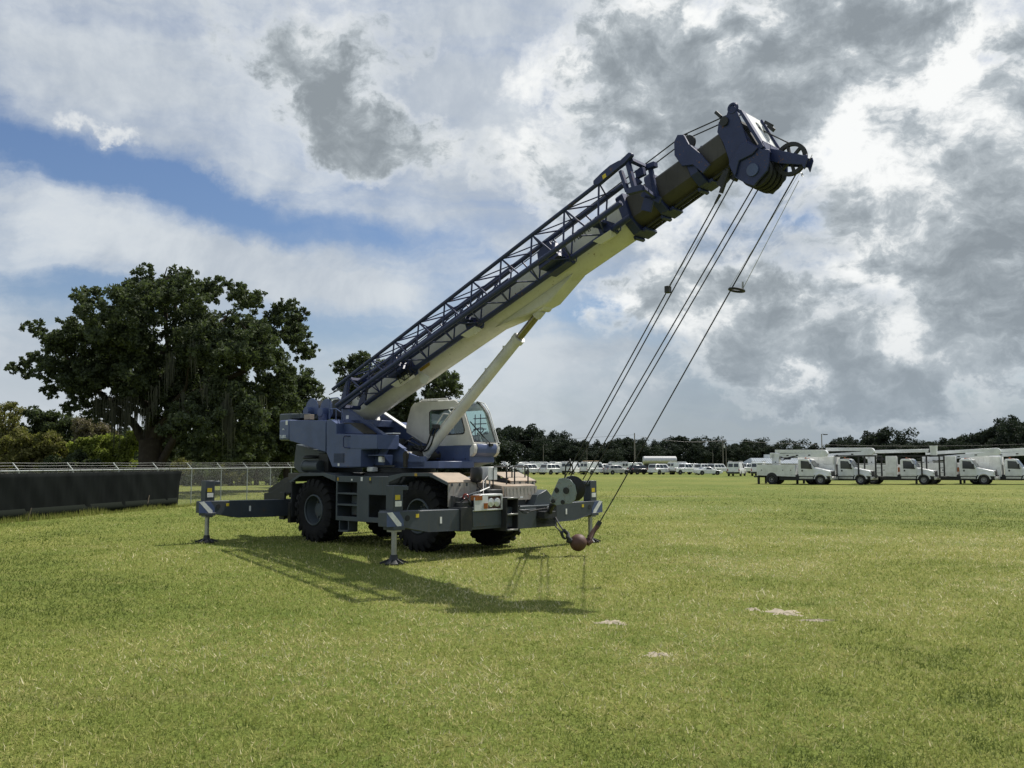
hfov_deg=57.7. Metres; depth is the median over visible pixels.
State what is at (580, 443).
tree
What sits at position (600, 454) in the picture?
tree
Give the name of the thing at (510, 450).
tree
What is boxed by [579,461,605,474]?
parked van
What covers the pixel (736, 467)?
parked van
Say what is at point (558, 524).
wire sling
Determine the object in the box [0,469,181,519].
privacy screen
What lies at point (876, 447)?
tree
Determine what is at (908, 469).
bucket truck
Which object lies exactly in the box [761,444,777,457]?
tree
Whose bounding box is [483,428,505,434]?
tree
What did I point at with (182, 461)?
olive shrub
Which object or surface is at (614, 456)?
tree
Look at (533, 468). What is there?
parked suv
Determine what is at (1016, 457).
tree
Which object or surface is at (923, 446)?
tree
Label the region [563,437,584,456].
tree
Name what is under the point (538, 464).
parked van
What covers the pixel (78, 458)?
olive shrub
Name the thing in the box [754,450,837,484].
bucket truck
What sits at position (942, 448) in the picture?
tree
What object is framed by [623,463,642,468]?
parked van
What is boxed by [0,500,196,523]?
tall grass
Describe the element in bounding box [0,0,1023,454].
sky
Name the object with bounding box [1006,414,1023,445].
tree
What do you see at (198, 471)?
olive shrub
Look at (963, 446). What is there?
tree
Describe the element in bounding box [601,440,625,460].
tree
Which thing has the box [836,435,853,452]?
tree
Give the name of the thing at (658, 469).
parked suv
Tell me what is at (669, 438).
tree
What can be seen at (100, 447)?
lime shrub
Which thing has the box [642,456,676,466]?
tank trailer
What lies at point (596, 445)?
tree
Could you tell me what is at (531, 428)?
tree
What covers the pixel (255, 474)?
olive shrub
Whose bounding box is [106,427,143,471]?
tree
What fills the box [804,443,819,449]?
tree
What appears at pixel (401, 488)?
mobile crane
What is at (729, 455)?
tree
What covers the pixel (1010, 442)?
tree
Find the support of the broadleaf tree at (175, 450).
on the ground at (682, 483)
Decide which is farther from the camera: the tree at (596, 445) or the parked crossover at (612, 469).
the tree at (596, 445)
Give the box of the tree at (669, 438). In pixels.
[666,435,676,444]
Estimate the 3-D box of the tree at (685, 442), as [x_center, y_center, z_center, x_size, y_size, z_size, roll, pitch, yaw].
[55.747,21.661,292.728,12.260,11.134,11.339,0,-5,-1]
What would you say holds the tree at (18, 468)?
on the ground at (682, 483)
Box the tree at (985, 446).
[980,443,1003,448]
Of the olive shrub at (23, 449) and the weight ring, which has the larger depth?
the olive shrub at (23, 449)
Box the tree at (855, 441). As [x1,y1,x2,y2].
[848,439,863,461]
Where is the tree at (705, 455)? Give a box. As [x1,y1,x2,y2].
[697,448,713,463]
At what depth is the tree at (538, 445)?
272.14 m
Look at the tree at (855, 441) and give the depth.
276.55 m
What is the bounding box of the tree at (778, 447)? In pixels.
[775,443,786,449]
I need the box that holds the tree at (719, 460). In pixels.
[716,453,727,466]
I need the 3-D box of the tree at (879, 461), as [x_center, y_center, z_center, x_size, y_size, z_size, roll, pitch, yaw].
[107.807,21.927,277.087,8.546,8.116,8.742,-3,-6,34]
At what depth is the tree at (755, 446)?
281.17 m
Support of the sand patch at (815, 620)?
on the ground at (682, 483)
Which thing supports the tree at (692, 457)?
on the ground at (682, 483)
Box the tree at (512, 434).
[495,426,522,441]
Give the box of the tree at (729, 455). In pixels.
[717,446,745,464]
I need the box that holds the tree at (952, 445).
[935,439,962,462]
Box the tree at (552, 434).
[529,430,559,460]
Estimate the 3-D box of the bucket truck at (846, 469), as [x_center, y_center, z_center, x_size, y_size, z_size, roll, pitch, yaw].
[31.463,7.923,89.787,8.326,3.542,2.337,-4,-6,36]
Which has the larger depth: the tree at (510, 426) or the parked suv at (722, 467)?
the tree at (510, 426)
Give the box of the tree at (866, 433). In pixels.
[860,430,872,447]
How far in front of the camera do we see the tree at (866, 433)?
294.94 m
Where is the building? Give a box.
[743,454,797,471]
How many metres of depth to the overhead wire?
225.90 m
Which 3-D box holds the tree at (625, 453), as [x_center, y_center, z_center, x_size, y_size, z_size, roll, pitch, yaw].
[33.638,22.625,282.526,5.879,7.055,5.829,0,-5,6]
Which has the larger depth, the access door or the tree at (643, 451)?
the tree at (643, 451)
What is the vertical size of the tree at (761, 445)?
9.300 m
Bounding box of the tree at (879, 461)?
[865,445,885,464]
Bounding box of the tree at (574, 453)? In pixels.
[563,446,587,461]
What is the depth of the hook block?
20.91 m
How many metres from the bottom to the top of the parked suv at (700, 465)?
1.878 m
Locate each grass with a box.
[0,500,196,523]
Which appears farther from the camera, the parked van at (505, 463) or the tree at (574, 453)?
the tree at (574, 453)
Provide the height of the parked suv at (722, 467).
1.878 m
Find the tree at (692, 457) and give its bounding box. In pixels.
[681,443,704,463]
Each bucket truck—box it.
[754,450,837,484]
[796,448,885,484]
[857,446,948,484]
[915,448,1000,484]
[959,448,1023,483]
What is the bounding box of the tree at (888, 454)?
[882,444,901,461]
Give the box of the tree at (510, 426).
[504,425,531,455]
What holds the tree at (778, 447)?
on the ground at (682, 483)
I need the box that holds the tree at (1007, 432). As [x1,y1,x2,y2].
[990,417,1023,446]
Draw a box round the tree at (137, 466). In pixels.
[129,455,184,471]
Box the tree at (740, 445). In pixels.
[728,440,751,458]
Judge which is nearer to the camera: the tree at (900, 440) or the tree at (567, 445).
the tree at (567, 445)
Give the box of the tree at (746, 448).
[732,442,762,461]
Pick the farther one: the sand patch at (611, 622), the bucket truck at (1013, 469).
the bucket truck at (1013, 469)
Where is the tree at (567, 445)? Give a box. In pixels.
[561,440,577,462]
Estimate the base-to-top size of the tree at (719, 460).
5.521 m
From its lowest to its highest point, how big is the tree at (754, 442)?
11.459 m
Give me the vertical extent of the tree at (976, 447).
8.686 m
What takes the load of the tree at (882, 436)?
on the ground at (682, 483)
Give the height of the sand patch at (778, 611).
0.018 m
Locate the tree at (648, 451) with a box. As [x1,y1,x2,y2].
[635,444,663,467]
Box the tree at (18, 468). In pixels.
[0,436,35,473]
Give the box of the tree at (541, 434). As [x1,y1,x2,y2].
[533,428,546,450]
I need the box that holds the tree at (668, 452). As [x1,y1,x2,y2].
[657,450,673,455]
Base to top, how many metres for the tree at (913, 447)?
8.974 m
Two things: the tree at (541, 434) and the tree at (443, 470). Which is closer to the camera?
the tree at (443, 470)
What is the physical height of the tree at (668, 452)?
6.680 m
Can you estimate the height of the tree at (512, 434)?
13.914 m
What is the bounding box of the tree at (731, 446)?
[718,442,738,459]
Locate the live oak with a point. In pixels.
(186, 381)
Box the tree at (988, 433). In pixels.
[978,418,1002,446]
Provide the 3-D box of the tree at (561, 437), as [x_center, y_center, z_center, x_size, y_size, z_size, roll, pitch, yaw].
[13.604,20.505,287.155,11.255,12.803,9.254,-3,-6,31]
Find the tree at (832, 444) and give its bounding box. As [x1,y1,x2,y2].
[825,437,841,447]
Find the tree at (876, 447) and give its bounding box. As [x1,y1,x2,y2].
[855,444,886,464]
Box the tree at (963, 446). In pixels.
[942,443,969,462]
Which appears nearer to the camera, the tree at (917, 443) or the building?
the building
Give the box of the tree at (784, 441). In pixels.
[776,438,811,449]
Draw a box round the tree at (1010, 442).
[1005,441,1023,464]
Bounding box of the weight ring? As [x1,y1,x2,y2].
[728,154,812,292]
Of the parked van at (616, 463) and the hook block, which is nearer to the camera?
the hook block
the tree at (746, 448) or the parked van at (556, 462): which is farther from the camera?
the tree at (746, 448)
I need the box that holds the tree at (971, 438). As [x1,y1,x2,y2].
[952,432,980,444]
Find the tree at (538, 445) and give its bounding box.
[528,436,553,462]
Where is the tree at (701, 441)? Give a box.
[684,436,725,462]
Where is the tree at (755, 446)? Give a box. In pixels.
[750,443,765,457]
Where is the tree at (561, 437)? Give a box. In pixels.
[543,430,572,456]
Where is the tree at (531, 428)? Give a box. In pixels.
[515,423,538,462]
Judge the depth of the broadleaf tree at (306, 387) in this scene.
68.89 m
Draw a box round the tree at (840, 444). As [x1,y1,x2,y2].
[836,439,866,462]
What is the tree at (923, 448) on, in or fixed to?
on the ground at (682, 483)
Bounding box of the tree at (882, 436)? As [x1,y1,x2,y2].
[862,427,893,464]
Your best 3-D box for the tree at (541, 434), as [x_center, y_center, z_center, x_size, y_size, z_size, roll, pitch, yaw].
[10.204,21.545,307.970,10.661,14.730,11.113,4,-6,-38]
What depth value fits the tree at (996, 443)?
284.10 m
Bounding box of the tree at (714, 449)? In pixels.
[703,442,721,463]
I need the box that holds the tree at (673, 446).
[655,444,684,462]
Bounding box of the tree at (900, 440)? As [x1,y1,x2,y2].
[876,426,919,445]
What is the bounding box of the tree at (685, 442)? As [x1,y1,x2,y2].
[670,435,703,462]
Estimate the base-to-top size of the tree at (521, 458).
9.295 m
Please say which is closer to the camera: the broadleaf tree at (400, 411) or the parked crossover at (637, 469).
the broadleaf tree at (400, 411)
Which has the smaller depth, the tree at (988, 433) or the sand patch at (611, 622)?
the sand patch at (611, 622)
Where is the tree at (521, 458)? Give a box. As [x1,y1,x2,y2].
[507,443,530,462]
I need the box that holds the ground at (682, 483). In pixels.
[0,467,1023,767]
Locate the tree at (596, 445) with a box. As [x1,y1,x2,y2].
[585,439,608,460]
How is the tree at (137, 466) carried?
on the ground at (682, 483)
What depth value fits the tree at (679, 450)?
277.01 m
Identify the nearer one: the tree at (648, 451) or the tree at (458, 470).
the tree at (458, 470)
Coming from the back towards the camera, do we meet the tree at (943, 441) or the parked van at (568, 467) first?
the tree at (943, 441)
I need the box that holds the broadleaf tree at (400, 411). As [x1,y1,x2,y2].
[329,350,463,471]
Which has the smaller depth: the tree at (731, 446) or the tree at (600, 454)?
the tree at (600, 454)
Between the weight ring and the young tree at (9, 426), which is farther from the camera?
the young tree at (9, 426)
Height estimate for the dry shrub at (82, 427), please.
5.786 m
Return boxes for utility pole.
[719,439,726,463]
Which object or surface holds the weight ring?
hanging from the mobile crane
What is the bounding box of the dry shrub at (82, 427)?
[70,416,117,442]
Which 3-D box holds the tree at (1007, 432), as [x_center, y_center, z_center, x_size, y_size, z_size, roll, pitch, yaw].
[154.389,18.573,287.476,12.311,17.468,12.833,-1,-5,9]
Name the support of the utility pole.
on the ground at (682, 483)
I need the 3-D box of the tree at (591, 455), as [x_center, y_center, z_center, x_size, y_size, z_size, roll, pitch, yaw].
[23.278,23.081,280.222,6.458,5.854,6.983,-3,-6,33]
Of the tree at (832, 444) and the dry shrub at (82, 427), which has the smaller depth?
the dry shrub at (82, 427)
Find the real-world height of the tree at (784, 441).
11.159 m
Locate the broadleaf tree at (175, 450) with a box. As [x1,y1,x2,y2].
[103,421,298,479]
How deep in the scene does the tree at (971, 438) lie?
302.90 m
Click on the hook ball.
(578, 542)
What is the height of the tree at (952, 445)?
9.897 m
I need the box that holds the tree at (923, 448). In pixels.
[917,444,928,460]
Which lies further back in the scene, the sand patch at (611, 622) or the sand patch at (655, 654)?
the sand patch at (611, 622)
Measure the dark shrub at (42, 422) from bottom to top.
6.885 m
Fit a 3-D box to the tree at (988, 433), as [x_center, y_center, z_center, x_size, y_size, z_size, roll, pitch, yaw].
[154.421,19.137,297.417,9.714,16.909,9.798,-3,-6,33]
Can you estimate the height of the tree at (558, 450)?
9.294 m
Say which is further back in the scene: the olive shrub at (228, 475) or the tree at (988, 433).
the tree at (988, 433)
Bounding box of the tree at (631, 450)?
[625,445,640,462]
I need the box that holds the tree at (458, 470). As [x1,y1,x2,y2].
[452,434,509,472]
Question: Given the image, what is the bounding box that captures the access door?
[351,435,376,448]
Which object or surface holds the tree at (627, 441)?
on the ground at (682, 483)
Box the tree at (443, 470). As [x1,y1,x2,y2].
[436,468,454,472]
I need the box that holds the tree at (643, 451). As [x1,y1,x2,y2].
[635,447,653,463]
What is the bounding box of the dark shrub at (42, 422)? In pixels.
[18,405,91,454]
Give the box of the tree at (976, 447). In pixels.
[970,442,986,448]
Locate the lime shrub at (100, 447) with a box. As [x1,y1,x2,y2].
[65,430,138,471]
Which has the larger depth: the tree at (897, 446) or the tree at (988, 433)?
the tree at (988, 433)
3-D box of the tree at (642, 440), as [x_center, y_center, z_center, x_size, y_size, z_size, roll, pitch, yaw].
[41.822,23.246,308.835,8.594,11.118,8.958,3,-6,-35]
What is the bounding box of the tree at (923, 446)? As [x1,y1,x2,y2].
[903,441,936,462]
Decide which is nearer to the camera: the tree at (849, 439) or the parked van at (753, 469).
the parked van at (753, 469)
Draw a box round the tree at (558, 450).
[550,441,564,462]
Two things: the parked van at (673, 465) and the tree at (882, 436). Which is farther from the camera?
the tree at (882, 436)
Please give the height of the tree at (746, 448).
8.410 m
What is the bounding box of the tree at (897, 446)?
[887,443,917,459]
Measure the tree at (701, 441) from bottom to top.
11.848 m
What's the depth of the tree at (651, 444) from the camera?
292.53 m
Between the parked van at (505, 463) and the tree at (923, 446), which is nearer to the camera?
the parked van at (505, 463)
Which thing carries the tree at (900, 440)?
on the ground at (682, 483)
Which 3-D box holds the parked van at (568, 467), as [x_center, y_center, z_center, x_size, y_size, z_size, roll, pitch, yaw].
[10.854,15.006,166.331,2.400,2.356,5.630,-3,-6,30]
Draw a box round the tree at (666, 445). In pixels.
[652,438,671,453]
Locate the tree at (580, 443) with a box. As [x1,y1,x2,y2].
[570,440,590,457]
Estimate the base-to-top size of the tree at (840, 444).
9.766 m
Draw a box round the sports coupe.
[693,467,722,474]
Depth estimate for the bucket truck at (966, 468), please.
89.43 m
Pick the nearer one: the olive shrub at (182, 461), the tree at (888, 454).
the olive shrub at (182, 461)
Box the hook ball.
[560,520,601,550]
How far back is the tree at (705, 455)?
272.39 m
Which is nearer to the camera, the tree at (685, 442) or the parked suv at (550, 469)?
the parked suv at (550, 469)
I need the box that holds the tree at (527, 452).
[521,448,536,462]
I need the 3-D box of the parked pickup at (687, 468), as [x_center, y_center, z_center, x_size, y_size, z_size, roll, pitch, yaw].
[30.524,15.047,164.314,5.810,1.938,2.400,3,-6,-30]
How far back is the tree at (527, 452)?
283.88 m
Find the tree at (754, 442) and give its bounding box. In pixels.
[740,437,770,459]
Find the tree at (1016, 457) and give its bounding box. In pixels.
[1003,445,1023,467]
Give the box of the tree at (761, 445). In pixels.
[754,440,767,447]
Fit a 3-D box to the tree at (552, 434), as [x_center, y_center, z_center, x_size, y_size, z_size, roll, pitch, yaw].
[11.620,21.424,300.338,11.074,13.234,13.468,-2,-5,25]
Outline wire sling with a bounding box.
[555,517,562,531]
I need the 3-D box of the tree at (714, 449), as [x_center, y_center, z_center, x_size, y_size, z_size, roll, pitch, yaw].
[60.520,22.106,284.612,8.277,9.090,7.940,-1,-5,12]
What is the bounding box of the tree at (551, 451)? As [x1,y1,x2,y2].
[536,446,554,462]
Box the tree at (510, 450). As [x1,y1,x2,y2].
[494,440,522,477]
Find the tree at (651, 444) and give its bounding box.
[635,439,664,450]
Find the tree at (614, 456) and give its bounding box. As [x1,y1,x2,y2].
[601,448,626,463]
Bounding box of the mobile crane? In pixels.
[195,102,813,564]
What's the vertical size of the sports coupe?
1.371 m
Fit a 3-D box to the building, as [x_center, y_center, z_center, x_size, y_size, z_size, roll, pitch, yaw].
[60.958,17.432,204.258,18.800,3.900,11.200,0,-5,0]
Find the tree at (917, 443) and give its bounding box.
[910,438,925,447]
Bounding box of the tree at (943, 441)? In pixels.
[939,437,947,445]
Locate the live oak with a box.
[3,262,320,471]
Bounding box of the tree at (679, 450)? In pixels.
[669,446,686,462]
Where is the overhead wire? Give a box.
[529,435,1014,445]
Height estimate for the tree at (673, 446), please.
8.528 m
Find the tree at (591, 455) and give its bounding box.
[581,451,598,462]
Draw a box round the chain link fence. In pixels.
[0,462,294,504]
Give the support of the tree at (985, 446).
on the ground at (682, 483)
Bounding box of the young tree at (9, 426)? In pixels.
[0,401,30,473]
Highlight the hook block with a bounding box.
[548,459,584,513]
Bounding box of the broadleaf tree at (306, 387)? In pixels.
[217,361,331,478]
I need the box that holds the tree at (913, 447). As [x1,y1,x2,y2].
[890,443,920,464]
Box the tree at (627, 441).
[602,437,636,462]
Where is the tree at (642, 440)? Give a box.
[631,437,647,462]
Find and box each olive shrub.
[0,429,69,472]
[38,448,104,472]
[170,457,199,484]
[180,461,226,485]
[214,463,251,485]
[233,459,280,484]
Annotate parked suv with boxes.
[517,464,541,474]
[539,464,564,474]
[647,464,671,474]
[695,464,707,467]
[708,464,726,472]
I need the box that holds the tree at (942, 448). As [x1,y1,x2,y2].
[925,446,949,462]
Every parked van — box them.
[501,461,522,473]
[528,461,548,467]
[549,461,561,465]
[561,461,581,474]
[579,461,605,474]
[608,461,627,466]
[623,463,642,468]
[668,461,685,472]
[727,461,745,475]
[750,461,766,475]
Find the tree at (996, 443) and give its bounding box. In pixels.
[986,437,1008,452]
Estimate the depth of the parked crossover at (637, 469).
164.17 m
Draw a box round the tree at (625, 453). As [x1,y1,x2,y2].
[616,447,631,462]
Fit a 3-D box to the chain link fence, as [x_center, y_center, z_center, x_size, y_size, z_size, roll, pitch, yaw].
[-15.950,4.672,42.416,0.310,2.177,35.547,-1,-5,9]
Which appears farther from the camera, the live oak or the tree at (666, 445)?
the tree at (666, 445)
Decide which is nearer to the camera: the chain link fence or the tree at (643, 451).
the chain link fence
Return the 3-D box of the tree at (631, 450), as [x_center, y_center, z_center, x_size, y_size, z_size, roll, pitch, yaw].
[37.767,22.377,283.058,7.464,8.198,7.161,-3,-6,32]
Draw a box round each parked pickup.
[669,464,698,474]
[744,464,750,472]
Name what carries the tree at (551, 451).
on the ground at (682, 483)
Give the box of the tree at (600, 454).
[590,448,610,462]
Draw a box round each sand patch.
[595,620,626,624]
[644,651,668,656]
[762,608,803,615]
[798,619,832,621]
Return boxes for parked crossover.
[603,465,629,474]
[627,465,649,474]
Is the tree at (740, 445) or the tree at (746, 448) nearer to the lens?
the tree at (746, 448)
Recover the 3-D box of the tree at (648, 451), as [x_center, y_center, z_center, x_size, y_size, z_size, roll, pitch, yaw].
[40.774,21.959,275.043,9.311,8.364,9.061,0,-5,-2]

